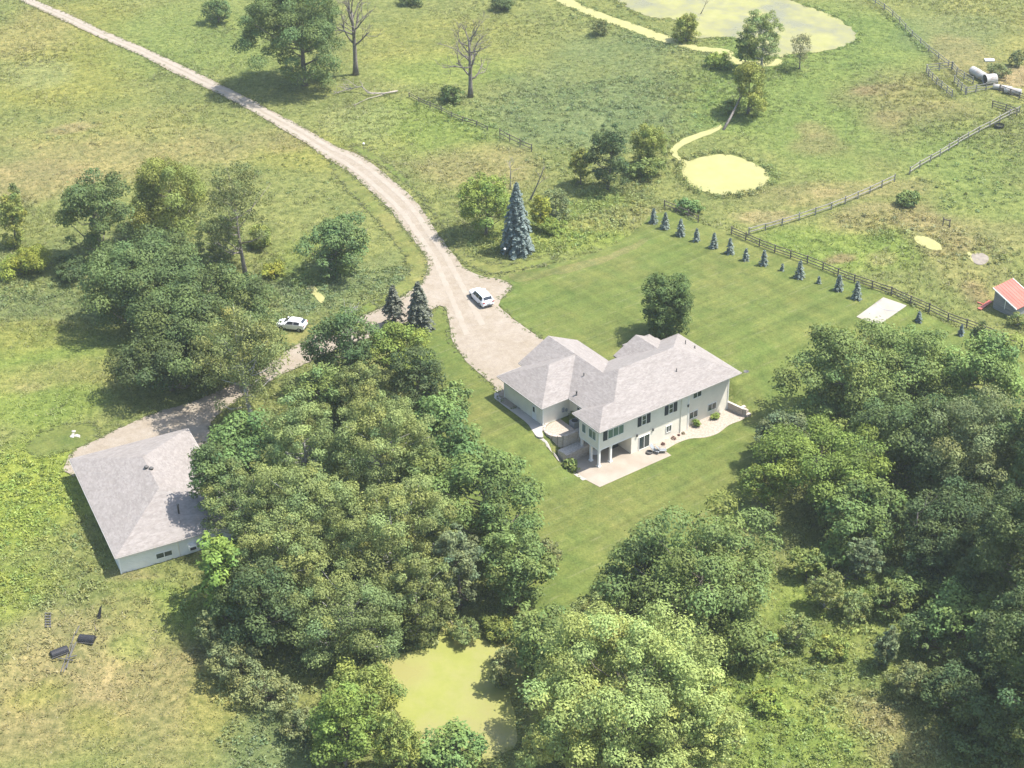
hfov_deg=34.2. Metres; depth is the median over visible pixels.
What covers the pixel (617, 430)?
window
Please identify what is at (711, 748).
cottonwood tree
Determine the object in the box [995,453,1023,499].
oak tree
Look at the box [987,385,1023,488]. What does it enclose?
oak tree
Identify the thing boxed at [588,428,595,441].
window
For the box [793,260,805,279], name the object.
spruce
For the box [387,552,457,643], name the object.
young elm
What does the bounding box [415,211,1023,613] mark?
lawn
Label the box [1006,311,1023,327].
shrub
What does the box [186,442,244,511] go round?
oak tree
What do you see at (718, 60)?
shrub
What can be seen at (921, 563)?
oak tree
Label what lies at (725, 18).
pond
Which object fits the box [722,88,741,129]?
dead leaning tree
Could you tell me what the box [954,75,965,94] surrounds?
rail fence
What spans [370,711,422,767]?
willow tree
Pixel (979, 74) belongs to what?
tank
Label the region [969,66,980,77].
tank
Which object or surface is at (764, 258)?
spruce
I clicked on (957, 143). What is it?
rail fence
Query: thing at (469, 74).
dead tree
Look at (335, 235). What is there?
crabapple tree
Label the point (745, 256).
spruce
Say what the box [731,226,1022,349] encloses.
rail fence
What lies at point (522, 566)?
elm tree
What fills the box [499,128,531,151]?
rail fence
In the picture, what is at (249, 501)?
aspen tree
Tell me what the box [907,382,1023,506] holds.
oak tree
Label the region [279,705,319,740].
shrub
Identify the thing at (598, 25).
shrub
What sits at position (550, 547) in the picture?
shrub
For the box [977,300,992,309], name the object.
scrap sheet
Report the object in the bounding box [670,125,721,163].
ditch water
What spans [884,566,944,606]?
shrub
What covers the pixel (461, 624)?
shrub
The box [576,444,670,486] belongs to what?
patio
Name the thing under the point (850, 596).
shrub
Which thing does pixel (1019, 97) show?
rail fence
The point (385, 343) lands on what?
maple tree
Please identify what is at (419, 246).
edge grass
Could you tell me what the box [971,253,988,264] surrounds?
mud
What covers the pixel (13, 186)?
sapling
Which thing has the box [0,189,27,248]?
slender tree
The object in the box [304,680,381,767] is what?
willow tree
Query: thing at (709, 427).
gravel bed
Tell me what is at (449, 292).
wheel track
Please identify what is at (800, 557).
shrub
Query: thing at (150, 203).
willow tree
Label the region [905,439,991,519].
oak tree
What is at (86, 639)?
feed trough
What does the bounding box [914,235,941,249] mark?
puddle
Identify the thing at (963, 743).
shrub
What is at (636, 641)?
cottonwood tree
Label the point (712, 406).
window
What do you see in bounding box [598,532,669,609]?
oak tree
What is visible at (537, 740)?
cottonwood tree
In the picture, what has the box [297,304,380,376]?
oak tree
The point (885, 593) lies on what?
shrub
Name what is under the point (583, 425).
window
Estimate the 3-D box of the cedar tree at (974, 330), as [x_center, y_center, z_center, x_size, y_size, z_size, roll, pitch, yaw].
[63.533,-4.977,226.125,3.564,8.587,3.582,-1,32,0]
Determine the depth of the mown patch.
211.43 m
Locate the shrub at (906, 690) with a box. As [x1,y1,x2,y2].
[885,659,931,701]
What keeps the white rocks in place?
on the mown patch
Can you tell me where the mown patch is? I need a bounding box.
[26,423,98,455]
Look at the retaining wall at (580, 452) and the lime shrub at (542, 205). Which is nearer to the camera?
the retaining wall at (580, 452)
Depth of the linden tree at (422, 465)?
193.53 m
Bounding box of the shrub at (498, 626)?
[479,611,517,644]
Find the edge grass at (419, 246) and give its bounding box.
[19,0,557,477]
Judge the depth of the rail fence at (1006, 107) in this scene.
296.42 m
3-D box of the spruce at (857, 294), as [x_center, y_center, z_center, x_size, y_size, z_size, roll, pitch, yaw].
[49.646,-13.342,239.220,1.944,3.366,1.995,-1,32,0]
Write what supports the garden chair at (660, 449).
on the patio
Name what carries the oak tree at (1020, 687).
on the ground at (170, 634)
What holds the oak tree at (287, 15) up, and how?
on the ground at (170, 634)
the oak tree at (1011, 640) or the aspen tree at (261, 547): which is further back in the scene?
the aspen tree at (261, 547)
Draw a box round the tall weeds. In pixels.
[0,0,1023,767]
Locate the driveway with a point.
(497, 344)
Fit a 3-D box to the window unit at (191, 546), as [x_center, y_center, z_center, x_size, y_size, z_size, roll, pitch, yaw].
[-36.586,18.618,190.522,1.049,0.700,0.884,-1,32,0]
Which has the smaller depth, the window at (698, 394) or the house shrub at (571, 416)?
the house shrub at (571, 416)
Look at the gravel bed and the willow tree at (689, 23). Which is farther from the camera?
the willow tree at (689, 23)
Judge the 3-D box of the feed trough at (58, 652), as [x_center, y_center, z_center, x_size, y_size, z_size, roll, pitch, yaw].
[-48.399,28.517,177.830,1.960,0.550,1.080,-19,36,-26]
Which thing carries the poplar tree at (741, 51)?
on the ground at (170, 634)
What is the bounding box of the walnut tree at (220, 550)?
[188,530,257,623]
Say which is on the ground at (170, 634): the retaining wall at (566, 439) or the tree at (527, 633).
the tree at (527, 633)
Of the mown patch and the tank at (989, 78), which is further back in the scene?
the tank at (989, 78)
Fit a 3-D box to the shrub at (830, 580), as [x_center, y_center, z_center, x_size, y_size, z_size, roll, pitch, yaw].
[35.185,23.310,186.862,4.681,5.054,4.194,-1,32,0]
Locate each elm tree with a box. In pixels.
[475,513,558,613]
[737,462,785,511]
[750,411,894,508]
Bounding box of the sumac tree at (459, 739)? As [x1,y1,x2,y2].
[414,716,489,767]
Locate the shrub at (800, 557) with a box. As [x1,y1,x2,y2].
[786,546,829,582]
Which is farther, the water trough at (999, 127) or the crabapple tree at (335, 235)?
the water trough at (999, 127)
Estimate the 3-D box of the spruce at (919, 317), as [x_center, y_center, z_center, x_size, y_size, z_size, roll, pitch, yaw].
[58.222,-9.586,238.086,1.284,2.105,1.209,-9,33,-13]
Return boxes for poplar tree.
[199,160,275,274]
[734,30,755,62]
[740,9,784,75]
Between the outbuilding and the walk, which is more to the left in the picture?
the outbuilding
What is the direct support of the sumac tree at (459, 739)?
on the ground at (170, 634)
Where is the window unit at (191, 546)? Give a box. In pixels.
[188,542,196,550]
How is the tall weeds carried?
on the ground at (170, 634)
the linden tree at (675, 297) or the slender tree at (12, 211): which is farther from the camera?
the slender tree at (12, 211)
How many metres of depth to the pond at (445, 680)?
176.93 m
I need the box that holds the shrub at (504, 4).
[490,0,515,9]
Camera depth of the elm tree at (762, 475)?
199.24 m
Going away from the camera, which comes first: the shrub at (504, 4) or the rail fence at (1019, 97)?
the rail fence at (1019, 97)
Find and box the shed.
[993,278,1023,315]
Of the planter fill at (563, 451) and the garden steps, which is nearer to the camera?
the planter fill at (563, 451)
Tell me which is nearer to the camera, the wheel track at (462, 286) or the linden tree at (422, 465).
the linden tree at (422, 465)
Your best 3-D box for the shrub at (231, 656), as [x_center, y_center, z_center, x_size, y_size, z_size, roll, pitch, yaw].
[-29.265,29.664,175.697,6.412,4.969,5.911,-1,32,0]
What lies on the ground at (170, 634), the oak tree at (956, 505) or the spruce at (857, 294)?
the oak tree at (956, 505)
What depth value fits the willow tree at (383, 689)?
170.18 m
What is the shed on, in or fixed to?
on the ground at (170, 634)
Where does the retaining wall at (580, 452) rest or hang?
on the lawn at (754, 318)
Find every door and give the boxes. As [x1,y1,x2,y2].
[532,405,535,419]
[638,433,649,450]
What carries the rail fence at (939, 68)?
on the ground at (170, 634)
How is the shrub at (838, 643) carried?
on the ground at (170, 634)
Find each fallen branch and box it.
[333,78,397,93]
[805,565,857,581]
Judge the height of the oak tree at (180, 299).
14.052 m
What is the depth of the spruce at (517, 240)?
250.64 m
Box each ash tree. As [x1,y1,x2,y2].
[438,379,473,423]
[753,409,810,463]
[810,471,908,552]
[845,537,885,579]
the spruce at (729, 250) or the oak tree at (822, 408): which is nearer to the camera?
the oak tree at (822, 408)
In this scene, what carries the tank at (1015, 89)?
on the ground at (170, 634)
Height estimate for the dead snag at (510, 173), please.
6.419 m
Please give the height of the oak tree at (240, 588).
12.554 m
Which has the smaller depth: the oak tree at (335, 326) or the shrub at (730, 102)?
the oak tree at (335, 326)
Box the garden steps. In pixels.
[741,405,750,416]
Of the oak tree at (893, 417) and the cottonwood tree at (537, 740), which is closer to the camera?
the cottonwood tree at (537, 740)
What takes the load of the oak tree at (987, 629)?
on the ground at (170, 634)
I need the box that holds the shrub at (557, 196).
[544,187,571,221]
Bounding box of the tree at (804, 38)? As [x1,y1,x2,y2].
[791,33,811,68]
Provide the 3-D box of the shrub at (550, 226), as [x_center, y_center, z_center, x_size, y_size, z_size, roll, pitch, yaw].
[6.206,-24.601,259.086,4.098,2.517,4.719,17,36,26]
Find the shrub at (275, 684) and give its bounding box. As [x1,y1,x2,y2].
[229,662,302,715]
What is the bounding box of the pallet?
[45,612,50,626]
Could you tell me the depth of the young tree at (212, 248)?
249.72 m
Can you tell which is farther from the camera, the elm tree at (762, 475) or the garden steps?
the garden steps
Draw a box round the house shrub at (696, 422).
[692,419,701,426]
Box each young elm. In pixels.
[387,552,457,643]
[861,497,913,546]
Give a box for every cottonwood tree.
[514,702,621,767]
[516,596,734,767]
[634,678,748,767]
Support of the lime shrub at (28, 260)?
on the ground at (170, 634)
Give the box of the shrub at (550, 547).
[539,538,562,570]
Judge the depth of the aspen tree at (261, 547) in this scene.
179.89 m
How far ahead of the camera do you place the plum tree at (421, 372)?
210.62 m
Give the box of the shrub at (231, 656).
[203,638,264,689]
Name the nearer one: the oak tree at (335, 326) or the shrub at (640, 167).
the oak tree at (335, 326)
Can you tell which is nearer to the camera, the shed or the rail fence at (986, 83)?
the shed
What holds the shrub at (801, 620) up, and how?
on the ground at (170, 634)
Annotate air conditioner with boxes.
[569,418,578,428]
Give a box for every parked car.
[276,316,307,331]
[469,288,493,306]
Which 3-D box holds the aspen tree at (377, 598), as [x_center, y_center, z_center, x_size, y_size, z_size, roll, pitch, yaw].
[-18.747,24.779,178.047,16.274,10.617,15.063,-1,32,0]
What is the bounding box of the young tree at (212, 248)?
[188,214,245,265]
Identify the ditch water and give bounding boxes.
[556,0,783,65]
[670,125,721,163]
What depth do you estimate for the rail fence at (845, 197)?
262.94 m
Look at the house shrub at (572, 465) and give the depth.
208.21 m
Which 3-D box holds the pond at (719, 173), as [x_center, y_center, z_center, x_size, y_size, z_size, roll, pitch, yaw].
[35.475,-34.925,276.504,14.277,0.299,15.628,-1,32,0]
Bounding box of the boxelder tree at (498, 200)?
[455,171,510,235]
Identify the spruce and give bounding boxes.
[381,284,405,333]
[404,281,435,332]
[499,182,535,259]
[649,208,657,224]
[659,212,670,229]
[675,219,685,237]
[693,228,699,242]
[708,233,718,248]
[724,238,734,255]
[742,248,749,261]
[758,250,768,265]
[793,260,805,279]
[833,274,843,292]
[851,281,861,301]
[915,311,922,323]
[957,324,964,336]
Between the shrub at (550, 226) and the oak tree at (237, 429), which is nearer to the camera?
the oak tree at (237, 429)
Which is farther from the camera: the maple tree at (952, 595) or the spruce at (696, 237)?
the spruce at (696, 237)
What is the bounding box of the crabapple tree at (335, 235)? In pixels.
[291,210,370,278]
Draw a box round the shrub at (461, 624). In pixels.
[440,613,480,644]
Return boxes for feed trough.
[49,645,69,658]
[77,634,96,643]
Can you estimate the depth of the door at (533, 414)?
213.68 m
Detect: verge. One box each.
[269,298,385,350]
[329,161,427,306]
[351,145,556,274]
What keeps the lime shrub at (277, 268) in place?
on the ground at (170, 634)
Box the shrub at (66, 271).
[52,254,91,281]
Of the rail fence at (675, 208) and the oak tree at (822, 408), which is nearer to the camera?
the oak tree at (822, 408)
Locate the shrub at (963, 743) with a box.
[942,722,1001,766]
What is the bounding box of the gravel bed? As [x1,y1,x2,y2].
[655,409,745,448]
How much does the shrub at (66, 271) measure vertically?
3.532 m
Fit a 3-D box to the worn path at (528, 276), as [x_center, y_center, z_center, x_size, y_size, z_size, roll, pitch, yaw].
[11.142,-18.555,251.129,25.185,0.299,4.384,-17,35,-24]
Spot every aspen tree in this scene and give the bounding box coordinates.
[191,457,286,545]
[227,504,334,609]
[250,454,373,566]
[259,386,342,496]
[264,555,410,671]
[326,381,440,499]
[328,471,461,590]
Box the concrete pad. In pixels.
[857,297,906,322]
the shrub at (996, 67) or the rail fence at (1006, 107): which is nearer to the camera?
the rail fence at (1006, 107)
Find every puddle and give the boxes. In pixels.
[306,285,324,302]
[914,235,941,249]
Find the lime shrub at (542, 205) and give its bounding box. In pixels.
[527,194,551,228]
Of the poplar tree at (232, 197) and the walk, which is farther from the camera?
the poplar tree at (232, 197)
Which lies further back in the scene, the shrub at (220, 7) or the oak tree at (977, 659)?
the shrub at (220, 7)
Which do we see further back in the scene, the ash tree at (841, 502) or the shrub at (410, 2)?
the shrub at (410, 2)
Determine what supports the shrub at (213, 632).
on the ground at (170, 634)
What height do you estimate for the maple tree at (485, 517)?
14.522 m
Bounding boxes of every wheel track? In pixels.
[24,0,469,334]
[30,0,484,324]
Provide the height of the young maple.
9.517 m
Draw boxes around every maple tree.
[51,167,136,257]
[367,321,432,387]
[393,391,481,475]
[422,437,549,559]
[921,575,997,648]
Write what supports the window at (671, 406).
in the house
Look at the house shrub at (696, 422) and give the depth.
217.03 m
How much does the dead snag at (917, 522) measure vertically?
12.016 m
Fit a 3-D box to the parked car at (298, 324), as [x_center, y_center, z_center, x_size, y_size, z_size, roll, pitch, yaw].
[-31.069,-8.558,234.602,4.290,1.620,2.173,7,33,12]
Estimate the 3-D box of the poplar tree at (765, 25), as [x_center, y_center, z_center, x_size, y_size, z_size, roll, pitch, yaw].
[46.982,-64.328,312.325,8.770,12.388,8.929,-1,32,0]
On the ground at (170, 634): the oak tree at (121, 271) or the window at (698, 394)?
the oak tree at (121, 271)
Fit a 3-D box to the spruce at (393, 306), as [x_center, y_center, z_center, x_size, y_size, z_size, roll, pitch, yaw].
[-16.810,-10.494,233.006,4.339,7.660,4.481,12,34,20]
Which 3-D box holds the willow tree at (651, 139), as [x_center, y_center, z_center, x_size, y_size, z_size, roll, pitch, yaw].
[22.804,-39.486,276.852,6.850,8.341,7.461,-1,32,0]
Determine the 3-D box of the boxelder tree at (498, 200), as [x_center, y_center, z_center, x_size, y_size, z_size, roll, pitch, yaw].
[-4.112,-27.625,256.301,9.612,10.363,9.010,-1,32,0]
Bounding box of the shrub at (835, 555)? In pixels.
[819,538,856,571]
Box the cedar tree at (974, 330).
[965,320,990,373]
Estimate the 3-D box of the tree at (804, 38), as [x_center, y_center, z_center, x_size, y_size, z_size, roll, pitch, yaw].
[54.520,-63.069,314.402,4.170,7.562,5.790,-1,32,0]
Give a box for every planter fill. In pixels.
[546,419,574,447]
[558,441,587,460]
[575,428,580,441]
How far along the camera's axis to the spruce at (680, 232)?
256.91 m
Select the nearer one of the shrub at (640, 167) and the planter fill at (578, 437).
the planter fill at (578, 437)
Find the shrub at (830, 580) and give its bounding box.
[804,569,845,613]
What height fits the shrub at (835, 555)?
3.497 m
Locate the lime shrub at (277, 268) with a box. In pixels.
[260,259,285,278]
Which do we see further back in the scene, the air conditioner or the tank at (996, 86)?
the tank at (996, 86)
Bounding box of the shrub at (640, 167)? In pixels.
[624,157,665,180]
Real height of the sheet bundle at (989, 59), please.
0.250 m
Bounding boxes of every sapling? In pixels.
[7,182,21,201]
[871,624,900,668]
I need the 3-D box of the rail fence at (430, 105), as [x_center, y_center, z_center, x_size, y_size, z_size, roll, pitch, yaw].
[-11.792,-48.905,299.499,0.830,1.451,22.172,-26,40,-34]
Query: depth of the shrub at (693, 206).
263.91 m
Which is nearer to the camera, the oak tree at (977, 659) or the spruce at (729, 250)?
the oak tree at (977, 659)
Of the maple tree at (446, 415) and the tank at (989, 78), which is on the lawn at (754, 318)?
the maple tree at (446, 415)
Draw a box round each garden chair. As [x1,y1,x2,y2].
[649,443,659,452]
[656,445,666,450]
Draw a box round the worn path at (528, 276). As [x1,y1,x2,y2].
[509,237,648,281]
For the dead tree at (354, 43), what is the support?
on the ground at (170, 634)
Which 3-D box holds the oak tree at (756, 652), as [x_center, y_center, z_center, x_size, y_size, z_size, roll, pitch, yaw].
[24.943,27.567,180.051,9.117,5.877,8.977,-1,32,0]
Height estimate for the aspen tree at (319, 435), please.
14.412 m
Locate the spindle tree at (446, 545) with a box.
[430,521,484,609]
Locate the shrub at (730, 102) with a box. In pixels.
[718,98,740,113]
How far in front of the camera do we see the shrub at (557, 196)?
261.70 m
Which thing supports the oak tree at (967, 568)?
on the ground at (170, 634)
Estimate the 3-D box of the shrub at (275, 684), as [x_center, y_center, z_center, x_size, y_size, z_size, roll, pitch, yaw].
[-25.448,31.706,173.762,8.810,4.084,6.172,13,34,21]
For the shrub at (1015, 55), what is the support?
on the ground at (170, 634)
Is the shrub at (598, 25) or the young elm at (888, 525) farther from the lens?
the shrub at (598, 25)
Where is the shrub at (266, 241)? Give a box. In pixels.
[246,223,270,249]
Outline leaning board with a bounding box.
[94,605,101,629]
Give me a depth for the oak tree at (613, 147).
268.02 m
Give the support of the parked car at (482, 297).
on the driveway
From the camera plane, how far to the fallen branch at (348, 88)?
308.34 m
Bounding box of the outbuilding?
[69,428,239,573]
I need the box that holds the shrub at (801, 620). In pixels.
[776,608,817,650]
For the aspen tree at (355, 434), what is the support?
on the ground at (170, 634)
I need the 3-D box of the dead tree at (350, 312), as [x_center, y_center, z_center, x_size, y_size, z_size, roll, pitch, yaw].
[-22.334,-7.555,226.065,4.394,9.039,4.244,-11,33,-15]
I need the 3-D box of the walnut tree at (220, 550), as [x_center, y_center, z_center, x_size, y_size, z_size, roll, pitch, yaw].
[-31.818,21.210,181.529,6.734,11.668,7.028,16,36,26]
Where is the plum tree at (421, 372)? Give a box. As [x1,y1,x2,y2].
[386,343,447,416]
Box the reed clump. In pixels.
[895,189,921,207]
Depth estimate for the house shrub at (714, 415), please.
218.52 m
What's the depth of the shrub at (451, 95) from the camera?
303.82 m
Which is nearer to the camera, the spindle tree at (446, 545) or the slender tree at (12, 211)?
the spindle tree at (446, 545)
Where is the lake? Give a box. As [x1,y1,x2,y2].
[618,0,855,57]
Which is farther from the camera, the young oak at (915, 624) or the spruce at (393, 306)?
the spruce at (393, 306)
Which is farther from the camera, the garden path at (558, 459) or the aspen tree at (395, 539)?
the garden path at (558, 459)
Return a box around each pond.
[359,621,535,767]
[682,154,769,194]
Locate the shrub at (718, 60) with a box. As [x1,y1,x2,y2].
[703,51,731,68]
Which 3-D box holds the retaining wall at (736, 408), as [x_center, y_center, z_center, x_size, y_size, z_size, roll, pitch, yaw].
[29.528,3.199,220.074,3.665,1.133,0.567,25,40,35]
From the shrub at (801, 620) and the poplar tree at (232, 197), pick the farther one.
the poplar tree at (232, 197)
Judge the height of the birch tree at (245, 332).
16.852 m
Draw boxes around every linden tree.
[398,446,460,517]
[638,272,693,339]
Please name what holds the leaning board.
on the ground at (170, 634)
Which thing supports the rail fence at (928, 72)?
on the ground at (170, 634)
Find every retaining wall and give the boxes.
[543,423,577,446]
[564,444,589,463]
[728,401,746,415]
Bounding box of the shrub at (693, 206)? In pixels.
[672,196,705,213]
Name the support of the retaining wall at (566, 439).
on the lawn at (754, 318)
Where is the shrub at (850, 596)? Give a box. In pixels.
[836,589,872,626]
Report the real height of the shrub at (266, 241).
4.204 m
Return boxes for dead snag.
[505,158,519,189]
[529,159,547,201]
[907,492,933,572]
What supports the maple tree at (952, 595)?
on the ground at (170, 634)
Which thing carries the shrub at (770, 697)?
on the ground at (170, 634)
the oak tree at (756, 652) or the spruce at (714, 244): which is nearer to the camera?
the oak tree at (756, 652)
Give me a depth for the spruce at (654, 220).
260.99 m
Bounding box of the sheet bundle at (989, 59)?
[984,58,994,61]
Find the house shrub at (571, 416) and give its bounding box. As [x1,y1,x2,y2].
[568,411,577,419]
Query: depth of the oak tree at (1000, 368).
210.80 m
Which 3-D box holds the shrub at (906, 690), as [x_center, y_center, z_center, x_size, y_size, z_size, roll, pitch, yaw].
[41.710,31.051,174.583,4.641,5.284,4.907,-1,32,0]
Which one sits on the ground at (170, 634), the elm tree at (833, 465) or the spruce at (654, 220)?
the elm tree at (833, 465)
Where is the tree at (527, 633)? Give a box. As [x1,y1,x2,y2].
[500,601,570,684]
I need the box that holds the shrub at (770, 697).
[746,684,785,716]
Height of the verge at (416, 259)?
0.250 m
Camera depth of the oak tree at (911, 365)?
214.18 m
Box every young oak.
[280,362,346,418]
[897,605,963,661]
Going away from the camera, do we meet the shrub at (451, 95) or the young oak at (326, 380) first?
the young oak at (326, 380)
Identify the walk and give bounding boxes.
[494,392,542,438]
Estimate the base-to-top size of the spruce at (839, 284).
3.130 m
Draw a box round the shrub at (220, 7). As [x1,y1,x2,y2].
[200,0,231,22]
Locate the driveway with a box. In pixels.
[21,0,543,475]
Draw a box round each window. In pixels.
[155,549,172,559]
[582,423,585,433]
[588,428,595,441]
[607,424,623,439]
[642,414,646,425]
[666,424,671,432]
[668,403,673,413]
[689,409,697,419]
[693,391,701,398]
[707,401,716,411]
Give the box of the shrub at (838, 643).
[812,629,852,661]
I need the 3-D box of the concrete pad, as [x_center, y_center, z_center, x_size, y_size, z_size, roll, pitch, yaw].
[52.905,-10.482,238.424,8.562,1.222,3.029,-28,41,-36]
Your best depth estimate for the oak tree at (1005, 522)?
175.25 m
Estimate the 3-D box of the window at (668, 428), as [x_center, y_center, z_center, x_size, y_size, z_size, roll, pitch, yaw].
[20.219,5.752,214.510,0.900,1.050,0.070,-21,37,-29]
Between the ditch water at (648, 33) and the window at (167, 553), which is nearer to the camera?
the window at (167, 553)
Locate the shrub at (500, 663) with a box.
[486,645,515,688]
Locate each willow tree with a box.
[126,154,209,239]
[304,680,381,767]
[319,657,409,736]
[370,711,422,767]
[568,148,591,184]
[629,122,670,174]
[670,13,700,44]
[732,58,770,115]
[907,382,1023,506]
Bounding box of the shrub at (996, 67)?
[986,62,1011,77]
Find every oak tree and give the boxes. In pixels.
[74,223,222,332]
[95,310,225,396]
[126,258,294,381]
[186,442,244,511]
[207,405,302,489]
[207,553,311,657]
[230,0,345,91]
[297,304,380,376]
[583,123,632,189]
[591,486,782,656]
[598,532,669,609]
[703,601,786,667]
[768,313,898,424]
[787,391,867,453]
[848,386,988,489]
[854,319,965,409]
[900,513,965,585]
[903,473,1008,576]
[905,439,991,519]
[916,657,1012,731]
[937,329,1023,423]
[941,550,1019,636]
[956,634,1021,712]
[959,483,1023,612]
[966,592,1023,761]
[970,486,1023,617]
[971,584,1023,686]
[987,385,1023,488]
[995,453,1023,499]
[1001,668,1023,729]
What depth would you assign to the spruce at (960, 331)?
236.17 m
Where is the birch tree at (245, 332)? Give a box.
[188,304,297,418]
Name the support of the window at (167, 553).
in the outbuilding
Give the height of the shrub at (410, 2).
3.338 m
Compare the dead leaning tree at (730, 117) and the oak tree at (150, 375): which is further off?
the dead leaning tree at (730, 117)
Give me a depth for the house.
213.67 m
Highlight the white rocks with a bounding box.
[70,430,79,437]
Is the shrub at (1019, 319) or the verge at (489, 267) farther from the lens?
the verge at (489, 267)
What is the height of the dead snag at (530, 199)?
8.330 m
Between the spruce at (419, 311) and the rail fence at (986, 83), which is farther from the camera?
the rail fence at (986, 83)
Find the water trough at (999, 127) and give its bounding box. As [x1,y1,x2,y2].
[994,123,1004,128]
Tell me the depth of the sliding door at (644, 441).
212.74 m
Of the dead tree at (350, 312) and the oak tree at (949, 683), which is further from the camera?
the dead tree at (350, 312)
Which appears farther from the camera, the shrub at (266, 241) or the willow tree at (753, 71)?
the willow tree at (753, 71)
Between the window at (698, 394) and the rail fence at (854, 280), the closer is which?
the window at (698, 394)
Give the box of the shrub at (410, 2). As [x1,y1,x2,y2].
[399,0,423,6]
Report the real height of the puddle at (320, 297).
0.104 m
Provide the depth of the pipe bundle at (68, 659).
177.54 m
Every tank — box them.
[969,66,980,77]
[975,70,986,81]
[982,73,997,84]
[993,84,1012,90]
[1004,86,1021,95]
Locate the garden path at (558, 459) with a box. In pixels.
[538,438,585,479]
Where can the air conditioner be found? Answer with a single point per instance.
(574, 423)
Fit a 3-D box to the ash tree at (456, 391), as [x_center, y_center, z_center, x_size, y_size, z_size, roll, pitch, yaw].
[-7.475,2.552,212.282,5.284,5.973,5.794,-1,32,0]
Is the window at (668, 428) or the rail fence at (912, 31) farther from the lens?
the rail fence at (912, 31)
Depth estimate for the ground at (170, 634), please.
268.01 m
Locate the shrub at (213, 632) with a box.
[191,610,220,652]
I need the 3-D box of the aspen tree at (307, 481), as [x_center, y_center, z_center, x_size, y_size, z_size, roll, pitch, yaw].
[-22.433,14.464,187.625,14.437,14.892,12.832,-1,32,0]
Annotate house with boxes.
[496,333,741,467]
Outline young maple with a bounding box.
[334,358,392,418]
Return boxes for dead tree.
[327,0,381,75]
[343,299,358,351]
[436,9,492,97]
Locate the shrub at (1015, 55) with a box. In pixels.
[1007,50,1023,65]
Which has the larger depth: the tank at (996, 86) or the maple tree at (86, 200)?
the tank at (996, 86)
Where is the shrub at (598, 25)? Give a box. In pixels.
[590,19,609,35]
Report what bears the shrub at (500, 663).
on the ground at (170, 634)
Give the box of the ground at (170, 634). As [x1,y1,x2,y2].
[0,0,1023,767]
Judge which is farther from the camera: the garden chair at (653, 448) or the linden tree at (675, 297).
the linden tree at (675, 297)
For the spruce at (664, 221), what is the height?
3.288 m
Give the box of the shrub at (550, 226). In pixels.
[538,215,567,235]
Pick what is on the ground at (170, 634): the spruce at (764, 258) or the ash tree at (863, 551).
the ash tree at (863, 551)
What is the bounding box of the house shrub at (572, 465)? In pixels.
[561,458,579,473]
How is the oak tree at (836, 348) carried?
on the ground at (170, 634)
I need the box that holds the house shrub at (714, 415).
[710,412,719,419]
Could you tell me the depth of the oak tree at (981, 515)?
181.52 m
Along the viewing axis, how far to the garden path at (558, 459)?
210.31 m
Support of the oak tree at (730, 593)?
on the ground at (170, 634)
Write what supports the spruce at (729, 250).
on the lawn at (754, 318)
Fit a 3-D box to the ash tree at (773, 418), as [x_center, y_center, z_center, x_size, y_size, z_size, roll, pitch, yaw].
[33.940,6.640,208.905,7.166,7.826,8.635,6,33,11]
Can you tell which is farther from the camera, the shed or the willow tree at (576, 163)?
the willow tree at (576, 163)
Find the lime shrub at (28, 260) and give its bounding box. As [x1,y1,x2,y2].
[0,241,50,280]
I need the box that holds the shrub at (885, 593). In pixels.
[865,575,912,622]
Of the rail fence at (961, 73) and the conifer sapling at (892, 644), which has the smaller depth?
the conifer sapling at (892, 644)
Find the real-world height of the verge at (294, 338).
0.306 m
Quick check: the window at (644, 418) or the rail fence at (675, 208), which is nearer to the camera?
the window at (644, 418)
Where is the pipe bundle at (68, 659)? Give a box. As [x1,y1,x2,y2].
[58,626,79,671]
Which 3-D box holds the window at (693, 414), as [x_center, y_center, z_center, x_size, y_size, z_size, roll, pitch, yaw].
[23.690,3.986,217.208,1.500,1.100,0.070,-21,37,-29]
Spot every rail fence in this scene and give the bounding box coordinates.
[409,93,487,130]
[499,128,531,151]
[664,200,698,222]
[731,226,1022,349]
[748,174,895,235]
[873,0,949,66]
[909,106,1020,173]
[926,65,952,96]
[927,61,952,70]
[952,62,973,84]
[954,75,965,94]
[966,81,997,94]
[992,100,1017,115]
[999,84,1023,98]
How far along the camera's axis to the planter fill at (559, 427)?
212.06 m
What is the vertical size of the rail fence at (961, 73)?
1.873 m
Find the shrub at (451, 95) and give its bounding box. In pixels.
[437,84,464,102]

